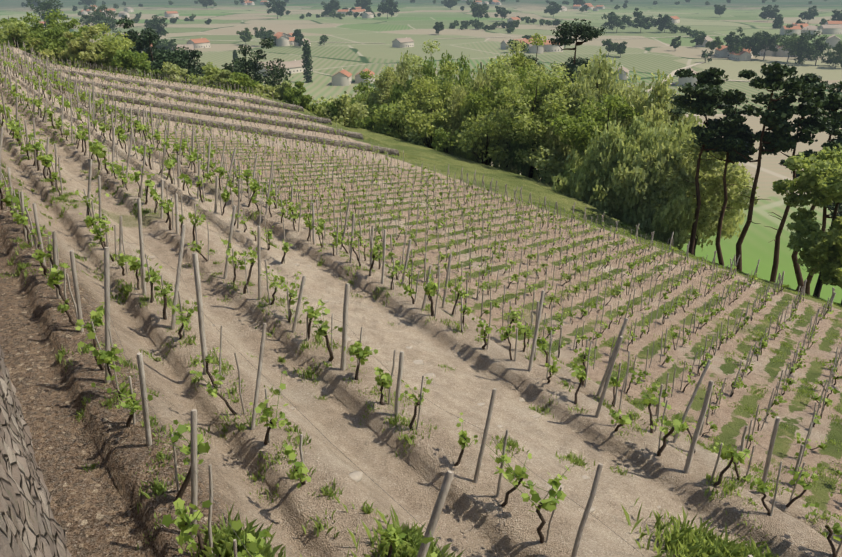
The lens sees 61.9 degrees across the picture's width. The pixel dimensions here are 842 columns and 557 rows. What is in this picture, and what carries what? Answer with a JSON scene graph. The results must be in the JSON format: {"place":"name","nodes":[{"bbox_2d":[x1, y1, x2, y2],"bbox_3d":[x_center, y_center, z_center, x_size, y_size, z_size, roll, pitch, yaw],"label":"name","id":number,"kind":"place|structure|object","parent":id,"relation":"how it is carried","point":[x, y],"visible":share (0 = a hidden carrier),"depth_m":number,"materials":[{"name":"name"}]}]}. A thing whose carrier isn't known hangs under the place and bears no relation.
{"place":"outdoors","nodes":[
{"label":"outdoors","id":0,"kind":"place"},
{"bbox_2d":[0,0,841,556],"bbox_3d":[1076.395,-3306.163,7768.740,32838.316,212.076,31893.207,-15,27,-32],"label":"ground","id":1,"kind":"structure","parent":0,"point":[94,510],"depth_m":15.36,"materials":[{"name":"soil"}]},
{"bbox_2d":[0,17,34,48],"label":"bush","id":2,"kind":"object","parent":1,"relation":"on","point":[17,31],"visible":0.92,"depth_m":82.62,"materials":[{"name":"green plant"}]},
{"bbox_2d":[0,344,71,556],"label":"retaining wall","id":3,"kind":"structure","parent":1,"relation":"on","point":[30,526],"depth_m":5.83,"materials":[{"name":"stone"}]},
{"bbox_2d":[0,9,80,63],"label":"crest tree","id":4,"kind":"object","parent":1,"relation":"on","point":[66,24],"visible":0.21,"depth_m":90.52,"materials":[{"name":"green plant"}]},
{"bbox_2d":[26,0,67,26],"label":"plain tree","id":5,"kind":"object","parent":1,"relation":"on","point":[45,5],"visible":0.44,"depth_m":663.70,"materials":[{"name":"plant"}]},
{"bbox_2d":[26,36,68,64],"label":"bush","id":6,"kind":"object","parent":1,"relation":"on","point":[48,53],"visible":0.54,"depth_m":82.36,"materials":[{"name":"green plant"}]},
{"bbox_2d":[28,25,88,66],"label":"bush","id":7,"kind":"object","parent":1,"relation":"on","point":[50,35],"visible":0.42,"depth_m":83.08,"materials":[{"name":"green plant"}]},
{"bbox_2d":[62,25,105,63],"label":"bush","id":8,"kind":"object","parent":1,"relation":"on","point":[85,47],"visible":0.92,"depth_m":81.07,"materials":[{"name":"green plant"}]},
{"bbox_2d":[55,31,123,69],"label":"bush","id":9,"kind":"object","parent":1,"relation":"on","point":[95,39],"visible":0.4,"depth_m":83.44,"materials":[{"name":"green plant"}]},
{"bbox_2d":[78,5,123,35],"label":"plain tree","id":10,"kind":"object","parent":1,"relation":"on","point":[97,17],"visible":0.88,"depth_m":798.80,"materials":[{"name":"plant"}]},
{"bbox_2d":[78,23,146,71],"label":"crest tree","id":11,"kind":"object","parent":1,"relation":"on","point":[127,43],"visible":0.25,"depth_m":84.59,"materials":[{"name":"green plant"}]},
{"bbox_2d":[111,49,150,75],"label":"bush","id":12,"kind":"object","parent":1,"relation":"on","point":[128,60],"visible":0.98,"depth_m":81.94,"materials":[{"name":"green plant"}]},
{"bbox_2d":[113,17,190,80],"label":"crest tree","id":13,"kind":"object","parent":1,"relation":"on","point":[158,57],"visible":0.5,"depth_m":89.77,"materials":[{"name":"green plant"}]},
{"bbox_2d":[141,15,168,37],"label":"plain tree","id":14,"kind":"object","parent":1,"relation":"on","point":[156,25],"visible":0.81,"depth_m":799.89,"materials":[{"name":"plant"}]},
{"bbox_2d":[160,61,187,82],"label":"bush","id":15,"kind":"object","parent":1,"relation":"on","point":[169,69],"visible":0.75,"depth_m":83.63,"materials":[{"name":"green plant"}]},
{"bbox_2d":[171,47,220,88],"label":"crest tree","id":16,"kind":"object","parent":1,"relation":"on","point":[194,67],"visible":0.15,"depth_m":91.44,"materials":[{"name":"green plant"}]},
{"bbox_2d":[186,38,209,48],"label":"house","id":17,"kind":"structure","parent":1,"relation":"on","point":[201,43],"depth_m":783.77,"materials":[{"name":"paint"}]},
{"bbox_2d":[186,62,223,87],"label":"bush","id":18,"kind":"object","parent":1,"relation":"on","point":[210,71],"visible":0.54,"depth_m":83.83,"materials":[{"name":"green plant"}]},
{"bbox_2d":[22,51,398,155],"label":"terrace walls","id":19,"kind":"structure","parent":1,"relation":"on","point":[289,135],"depth_m":65.53,"materials":[{"name":"stone"}]},
{"bbox_2d":[214,69,239,86],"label":"bush","id":20,"kind":"object","parent":1,"relation":"on","point":[221,77],"visible":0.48,"depth_m":81.38,"materials":[{"name":"green plant"}]},
{"bbox_2d":[221,72,251,91],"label":"bush","id":21,"kind":"object","parent":1,"relation":"on","point":[238,80],"visible":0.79,"depth_m":81.32,"materials":[{"name":"green plant"}]},
{"bbox_2d":[221,37,292,99],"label":"crest tree","id":22,"kind":"object","parent":1,"relation":"on","point":[243,65],"visible":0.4,"depth_m":98.61,"materials":[{"name":"green plant"}]},
{"bbox_2d":[253,27,274,38],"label":"plain tree","id":23,"kind":"object","parent":1,"relation":"on","point":[262,34],"visible":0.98,"depth_m":802.98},
{"bbox_2d":[253,84,275,98],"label":"bush","id":24,"kind":"object","parent":1,"relation":"on","point":[261,89],"visible":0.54,"depth_m":83.04,"materials":[{"name":"green plant"}]},
{"bbox_2d":[266,0,285,18],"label":"plain tree","id":25,"kind":"object","parent":1,"relation":"on","point":[277,5],"visible":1,"depth_m":1422.49,"materials":[{"name":"plant"}]},
{"bbox_2d":[271,80,291,100],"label":"bush","id":26,"kind":"object","parent":1,"relation":"on","point":[280,89],"visible":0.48,"depth_m":83.71,"materials":[{"name":"green plant"}]},
{"bbox_2d":[256,60,311,75],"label":"house","id":27,"kind":"structure","parent":1,"relation":"on","point":[294,66],"depth_m":555.38,"materials":[{"name":"paint"}]},
{"bbox_2d":[281,81,312,104],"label":"bush","id":28,"kind":"object","parent":1,"relation":"on","point":[295,95],"visible":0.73,"depth_m":81.74,"materials":[{"name":"green plant"}]},
{"bbox_2d":[301,39,312,82],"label":"plain tree","id":29,"kind":"object","parent":1,"relation":"on","point":[306,61],"visible":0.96,"depth_m":498.59,"materials":[{"name":"plant"}]},
{"bbox_2d":[298,96,341,124],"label":"bush","id":30,"kind":"object","parent":1,"relation":"on","point":[319,106],"visible":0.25,"depth_m":85.31,"materials":[{"name":"green plant"}]},
{"bbox_2d":[322,98,342,122],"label":"bush","id":31,"kind":"object","parent":1,"relation":"on","point":[333,110],"visible":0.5,"depth_m":80.81,"materials":[{"name":"green plant"}]},
{"bbox_2d":[332,68,352,85],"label":"house","id":32,"kind":"structure","parent":1,"relation":"on","point":[342,77],"depth_m":488.80,"materials":[{"name":"paint"}]},
{"bbox_2d":[319,91,368,126],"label":"bush","id":33,"kind":"object","parent":1,"relation":"on","point":[358,109],"visible":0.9,"depth_m":80.49,"materials":[{"name":"green plant"}]},
{"bbox_2d":[36,113,660,512],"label":"stones","id":34,"kind":"object","parent":1,"relation":"on","point":[356,476],"visible":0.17,"depth_m":11.91,"materials":[{"name":"stone"}]},
{"bbox_2d":[346,70,377,104],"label":"oak tree","id":35,"kind":"object","parent":1,"relation":"on","point":[362,87],"visible":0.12,"depth_m":93.29,"materials":[{"name":"green plant"}]},
{"bbox_2d":[347,89,378,128],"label":"bush","id":36,"kind":"object","parent":1,"relation":"on","point":[365,94],"visible":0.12,"depth_m":90.40,"materials":[{"name":"green plant"}]},
{"bbox_2d":[350,105,376,131],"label":"shrub","id":37,"kind":"object","parent":1,"relation":"on","point":[360,120],"visible":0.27,"depth_m":86.06,"materials":[{"name":"green plant"}]},
{"bbox_2d":[360,66,407,113],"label":"belt tree","id":38,"kind":"object","parent":1,"relation":"on","point":[383,82],"visible":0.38,"depth_m":86.68,"materials":[{"name":"green plant"}]},
{"bbox_2d":[369,103,403,136],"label":"shrub","id":39,"kind":"object","parent":1,"relation":"on","point":[379,109],"visible":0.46,"depth_m":80.68,"materials":[{"name":"green plant"}]},
{"bbox_2d":[377,0,399,18],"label":"plain tree","id":40,"kind":"object","parent":1,"relation":"on","point":[388,6],"visible":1,"depth_m":1417.62,"materials":[{"name":"plant"}]},
{"bbox_2d":[376,102,417,139],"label":"shrub","id":41,"kind":"object","parent":1,"relation":"on","point":[398,131],"visible":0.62,"depth_m":79.79,"materials":[{"name":"green plant"}]},
{"bbox_2d":[376,50,417,92],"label":"belt tree","id":42,"kind":"object","parent":1,"relation":"on","point":[401,73],"visible":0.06,"depth_m":89.92,"materials":[{"name":"green plant"}]},
{"bbox_2d":[377,85,422,136],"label":"bush","id":43,"kind":"object","parent":1,"relation":"on","point":[403,98],"visible":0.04,"depth_m":83.23,"materials":[{"name":"green plant"}]},
{"bbox_2d":[392,37,413,47],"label":"house","id":44,"kind":"structure","parent":1,"relation":"on","point":[402,42],"depth_m":800.50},
{"bbox_2d":[391,79,415,102],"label":"belt tree","id":45,"kind":"object","parent":1,"relation":"on","point":[397,90],"visible":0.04,"depth_m":84.45,"materials":[{"name":"green plant"}]},
{"bbox_2d":[0,40,841,556],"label":"vineyard posts","id":46,"kind":"object","parent":1,"relation":"on","point":[438,508],"visible":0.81,"depth_m":19.16,"materials":[{"name":"grey wood"}]},
{"bbox_2d":[0,79,841,556],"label":"grass tufts","id":47,"kind":"object","parent":1,"relation":"on","point":[690,541],"visible":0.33,"depth_m":10.39,"materials":[{"name":"plant"}]},
{"bbox_2d":[7,136,840,555],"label":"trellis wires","id":48,"kind":"object","parent":1,"relation":"on","point":[363,344],"visible":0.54,"depth_m":9.98,"materials":[{"name":"metal"}]},
{"bbox_2d":[404,39,457,90],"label":"belt tree","id":49,"kind":"object","parent":1,"relation":"on","point":[416,68],"visible":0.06,"depth_m":85.56,"materials":[{"name":"green plant"}]},
{"bbox_2d":[404,108,458,149],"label":"shrub","id":50,"kind":"object","parent":1,"relation":"on","point":[411,134],"visible":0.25,"depth_m":75.33,"materials":[{"name":"green plant"}]},
{"bbox_2d":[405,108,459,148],"bbox_3d":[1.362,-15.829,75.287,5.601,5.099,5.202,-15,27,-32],"label":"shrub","id":51,"kind":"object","parent":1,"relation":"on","point":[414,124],"visible":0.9,"depth_m":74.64,"materials":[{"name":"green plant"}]},
{"bbox_2d":[395,61,473,125],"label":"belt tree","id":52,"kind":"object","parent":1,"relation":"on","point":[422,91],"visible":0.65,"depth_m":77.98,"materials":[{"name":"green plant"}]},
{"bbox_2d":[431,127,462,153],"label":"shrub","id":53,"kind":"object","parent":1,"relation":"on","point":[443,138],"visible":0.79,"depth_m":73.39,"materials":[{"name":"green plant"}]},
{"bbox_2d":[418,50,476,90],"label":"belt tree","id":54,"kind":"object","parent":1,"relation":"on","point":[428,72],"visible":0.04,"depth_m":83.69,"materials":[{"name":"green plant"}]},
{"bbox_2d":[452,69,471,90],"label":"belt tree","id":55,"kind":"object","parent":1,"relation":"on","point":[463,79],"visible":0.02,"depth_m":82.25,"materials":[{"name":"green plant"}]},
{"bbox_2d":[442,84,483,163],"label":"tree","id":56,"kind":"object","parent":1,"relation":"on","point":[459,94],"visible":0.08,"depth_m":74.46,"materials":[{"name":"green plant"}]},
{"bbox_2d":[453,84,502,168],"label":"belt tree","id":57,"kind":"object","parent":1,"relation":"on","point":[464,107],"visible":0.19,"depth_m":73.71,"materials":[{"name":"green plant"}]},
{"bbox_2d":[470,0,489,19],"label":"plain tree","id":58,"kind":"object","parent":1,"relation":"on","point":[478,10],"visible":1,"depth_m":1276.00,"materials":[{"name":"plant"}]},
{"bbox_2d":[462,61,501,108],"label":"belt tree","id":59,"kind":"object","parent":1,"relation":"on","point":[480,80],"visible":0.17,"depth_m":76.79,"materials":[{"name":"green plant"}]},
{"bbox_2d":[453,107,517,165],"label":"shrub","id":60,"kind":"object","parent":1,"relation":"on","point":[493,154],"visible":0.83,"depth_m":67.76,"materials":[{"name":"green plant"}]},
{"bbox_2d":[463,124,508,166],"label":"shrub","id":61,"kind":"object","parent":1,"relation":"on","point":[484,141],"visible":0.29,"depth_m":71.04,"materials":[{"name":"green plant"}]},
{"bbox_2d":[459,77,525,163],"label":"ash tree","id":62,"kind":"object","parent":1,"relation":"on","point":[476,101],"visible":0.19,"depth_m":72.39,"materials":[{"name":"green plant"}]},
{"bbox_2d":[477,98,536,175],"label":"belt tree","id":63,"kind":"object","parent":1,"relation":"on","point":[509,167],"visible":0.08,"depth_m":72.11,"materials":[{"name":"green plant"}]},
{"bbox_2d":[505,92,545,178],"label":"belt tree","id":64,"kind":"object","parent":1,"relation":"on","point":[522,168],"visible":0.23,"depth_m":68.44,"materials":[{"name":"green plant"}]},
{"bbox_2d":[488,40,566,159],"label":"belt tree","id":65,"kind":"object","parent":1,"relation":"on","point":[518,48],"visible":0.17,"depth_m":76.71,"materials":[{"name":"green plant"}]},
{"bbox_2d":[509,33,554,93],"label":"belt tree","id":66,"kind":"object","parent":1,"relation":"on","point":[521,59],"visible":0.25,"depth_m":73.75,"materials":[{"name":"green plant"}]},
{"bbox_2d":[480,56,596,177],"bbox_3d":[10.788,-14.520,67.317,10.288,12.605,11.742,-15,27,-32],"label":"ash tree","id":67,"kind":"object","parent":1,"relation":"on","point":[509,92],"visible":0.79,"depth_m":64.32,"materials":[{"name":"green plant"}]},
{"bbox_2d":[503,63,577,177],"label":"belt tree","id":68,"kind":"object","parent":1,"relation":"on","point":[528,87],"visible":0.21,"depth_m":66.96,"materials":[{"name":"green plant"}]},
{"bbox_2d":[523,144,566,184],"bbox_3d":[11.373,-10.063,63.694,4.356,4.394,4.983,9,24,21],"label":"shrub","id":69,"kind":"object","parent":1,"relation":"on","point":[544,163],"visible":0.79,"depth_m":62.88,"materials":[{"name":"green plant"}]},
{"bbox_2d":[540,40,563,51],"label":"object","id":70,"kind":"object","parent":1,"relation":"on","point":[549,47],"visible":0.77,"depth_m":753.05,"materials":[{"name":"paint"}]},
{"bbox_2d":[544,1,561,16],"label":"plain tree","id":71,"kind":"object","parent":1,"relation":"on","point":[553,9],"visible":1,"depth_m":1523.16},
{"bbox_2d":[539,110,604,188],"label":"belt tree","id":72,"kind":"object","parent":1,"relation":"on","point":[564,149],"visible":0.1,"depth_m":63.32,"materials":[{"name":"green plant"}]},
{"bbox_2d":[549,18,606,87],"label":"pine tree","id":73,"kind":"object","parent":1,"relation":"on","point":[575,30],"visible":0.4,"depth_m":82.54,"materials":[{"name":"plant"}]},
{"bbox_2d":[537,47,627,126],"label":"belt tree","id":74,"kind":"object","parent":1,"relation":"on","point":[600,74],"visible":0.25,"depth_m":64.54,"materials":[{"name":"green plant"}]},
{"bbox_2d":[546,93,646,156],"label":"belt tree","id":75,"kind":"object","parent":1,"relation":"on","point":[578,130],"visible":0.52,"depth_m":59.09,"materials":[{"name":"green plant"}]},
{"bbox_2d":[551,125,642,218],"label":"tree","id":76,"kind":"object","parent":1,"relation":"on","point":[581,186],"visible":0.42,"depth_m":55.48,"materials":[{"name":"green plant"}]},
{"bbox_2d":[600,12,631,32],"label":"plain tree","id":77,"kind":"object","parent":1,"relation":"on","point":[614,19],"visible":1,"depth_m":1030.26,"materials":[{"name":"plant"}]},
{"bbox_2d":[584,115,669,207],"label":"willow","id":78,"kind":"object","parent":1,"relation":"on","point":[637,127],"visible":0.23,"depth_m":54.16,"materials":[{"name":"green plant"}]},
{"bbox_2d":[588,117,691,240],"bbox_3d":[17.411,-7.550,54.999,8.912,10.255,8.781,-15,27,-32],"label":"belt tree","id":79,"kind":"object","parent":1,"relation":"on","point":[628,216],"visible":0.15,"depth_m":53.34,"materials":[{"name":"green plant"}]},
{"bbox_2d":[633,8,654,32],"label":"plain tree","id":80,"kind":"object","parent":1,"relation":"on","point":[641,20],"visible":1,"depth_m":1025.87,"materials":[{"name":"plant"}]},
{"bbox_2d":[611,140,695,241],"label":"tree","id":81,"kind":"object","parent":1,"relation":"on","point":[637,182],"visible":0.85,"depth_m":50.72,"materials":[{"name":"green plant"}]},
{"bbox_2d":[612,67,705,139],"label":"belt tree","id":82,"kind":"object","parent":1,"relation":"on","point":[658,106],"visible":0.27,"depth_m":59.29,"materials":[{"name":"green plant"}]},
{"bbox_2d":[653,14,674,32],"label":"plain tree","id":83,"kind":"object","parent":1,"relation":"on","point":[663,22],"visible":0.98,"depth_m":1029.91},
{"bbox_2d":[651,185,696,249],"bbox_3d":[17.803,-4.027,49.444,3.414,5.015,2.784,-15,27,-32],"label":"bush","id":84,"kind":"object","parent":1,"relation":"on","point":[675,214],"visible":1,"depth_m":48.57,"materials":[{"name":"green plant"}]},
{"bbox_2d":[665,102,690,126],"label":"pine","id":85,"kind":"object","parent":1,"relation":"on","point":[679,109],"visible":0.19,"depth_m":58.83,"materials":[{"name":"green plant"}]},
{"bbox_2d":[607,136,759,238],"bbox_3d":[19.377,-6.052,52.701,8.580,10.421,9.522,-15,27,-32],"label":"belt tree","id":86,"kind":"object","parent":1,"relation":"on","point":[734,175],"visible":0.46,"depth_m":50.05,"materials":[{"name":"green plant"}]},
{"bbox_2d":[646,117,745,249],"bbox_3d":[22.482,-7.193,59.621,9.694,13.306,8.316,9,24,20],"label":"belt tree","id":87,"kind":"object","parent":1,"relation":"on","point":[729,229],"visible":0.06,"depth_m":56.43,"materials":[{"name":"green plant"}]},
{"bbox_2d":[670,67,764,254],"bbox_3d":[19.207,-7.445,48.342,5.742,13.834,5.110,-15,27,-32],"label":"pine","id":88,"kind":"object","parent":1,"relation":"on","point":[707,92],"visible":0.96,"depth_m":45.85,"materials":[{"name":"green plant"}]},
{"bbox_2d":[686,132,758,255],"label":"belt tree","id":89,"kind":"object","parent":1,"relation":"on","point":[729,214],"visible":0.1,"depth_m":53.64,"materials":[{"name":"green plant"}]},
{"bbox_2d":[699,93,757,265],"bbox_3d":[21.096,-6.082,49.211,3.593,13.886,4.239,16,28,34],"label":"pine","id":90,"kind":"object","parent":1,"relation":"on","point":[744,132],"visible":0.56,"depth_m":47.31,"materials":[{"name":"green plant"}]},
{"bbox_2d":[723,27,747,48],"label":"plain tree","id":91,"kind":"object","parent":1,"relation":"on","point":[730,39],"visible":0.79,"depth_m":688.34,"materials":[{"name":"plant"}]},
{"bbox_2d":[729,50,751,60],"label":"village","id":92,"kind":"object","parent":1,"relation":"on","point":[742,56],"visible":0.85,"depth_m":668.45,"materials":[{"name":"tile"}]},
{"bbox_2d":[736,31,763,57],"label":"plain tree","id":93,"kind":"object","parent":1,"relation":"on","point":[755,42],"visible":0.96,"depth_m":664.98,"materials":[{"name":"plant"}]},
{"bbox_2d":[751,32,782,59],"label":"plain tree","id":94,"kind":"object","parent":1,"relation":"on","point":[767,39],"visible":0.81,"depth_m":664.47,"materials":[{"name":"plant"}]},
{"bbox_2d":[759,5,779,19],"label":"plain tree","id":95,"kind":"object","parent":1,"relation":"on","point":[768,12],"visible":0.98,"depth_m":1325.17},
{"bbox_2d":[722,61,825,270],"bbox_3d":[22.177,-6.082,46.696,5.554,16.199,6.090,-15,27,-32],"label":"pine","id":96,"kind":"object","parent":1,"relation":"on","point":[777,124],"visible":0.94,"depth_m":43.99,"materials":[{"name":"green plant"}]},
{"bbox_2d":[776,33,801,61],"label":"plain tree","id":97,"kind":"object","parent":1,"relation":"on","point":[790,44],"visible":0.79,"depth_m":645.48,"materials":[{"name":"plant"}]},
{"bbox_2d":[779,26,801,34],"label":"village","id":98,"kind":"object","parent":1,"relation":"on","point":[795,29],"visible":0.69,"depth_m":984.13,"materials":[{"name":"paint"}]},
{"bbox_2d":[762,73,835,281],"bbox_3d":[24.303,-5.198,46.664,4.200,16.172,4.105,4,23,9],"label":"pine","id":99,"kind":"object","parent":1,"relation":"on","point":[819,120],"visible":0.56,"depth_m":44.29,"materials":[{"name":"green plant"}]},
{"bbox_2d":[794,29,809,63],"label":"plain tree","id":100,"kind":"object","parent":1,"relation":"on","point":[801,56],"visible":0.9,"depth_m":636.40,"materials":[{"name":"plant"}]},
{"bbox_2d":[771,143,841,297],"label":"maple tree","id":101,"kind":"object","parent":1,"relation":"on","point":[818,175],"visible":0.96,"depth_m":38.47,"materials":[{"name":"green plant"}]},
{"bbox_2d":[798,6,818,19],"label":"plain tree","id":102,"kind":"object","parent":1,"relation":"on","point":[811,13],"visible":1,"depth_m":1272.16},
{"bbox_2d":[779,80,841,291],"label":"pine","id":103,"kind":"object","parent":1,"relation":"on","point":[833,105],"visible":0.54,"depth_m":48.25,"materials":[{"name":"green plant"}]},
{"bbox_2d":[799,31,833,65],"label":"plain tree","id":104,"kind":"object","parent":1,"relation":"on","point":[820,46],"visible":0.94,"depth_m":622.47,"materials":[{"name":"plant"}]},
{"bbox_2d":[797,216,841,302],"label":"maple tree","id":105,"kind":"object","parent":1,"relation":"on","point":[823,263],"visible":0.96,"depth_m":37.76,"materials":[{"name":"green plant"}]},
{"bbox_2d":[805,120,841,294],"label":"pine","id":106,"kind":"object","parent":1,"relation":"on","point":[809,276],"visible":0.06,"depth_m":68.34,"materials":[{"name":"plant"}]},
{"bbox_2d":[819,24,841,33],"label":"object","id":107,"kind":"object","parent":1,"relation":"on","point":[831,29],"visible":0.75,"depth_m":1004.43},
{"bbox_2d":[827,40,841,67],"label":"plain tree","id":108,"kind":"object","parent":1,"relation":"on","point":[837,48],"visible":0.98,"depth_m":604.25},
{"bbox_2d":[113,35,749,91],"bbox_3d":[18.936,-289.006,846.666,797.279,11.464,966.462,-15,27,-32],"label":"farm tracks","id":109,"kind":"object","parent":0,"point":[671,73],"visible":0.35,"depth_m":649.76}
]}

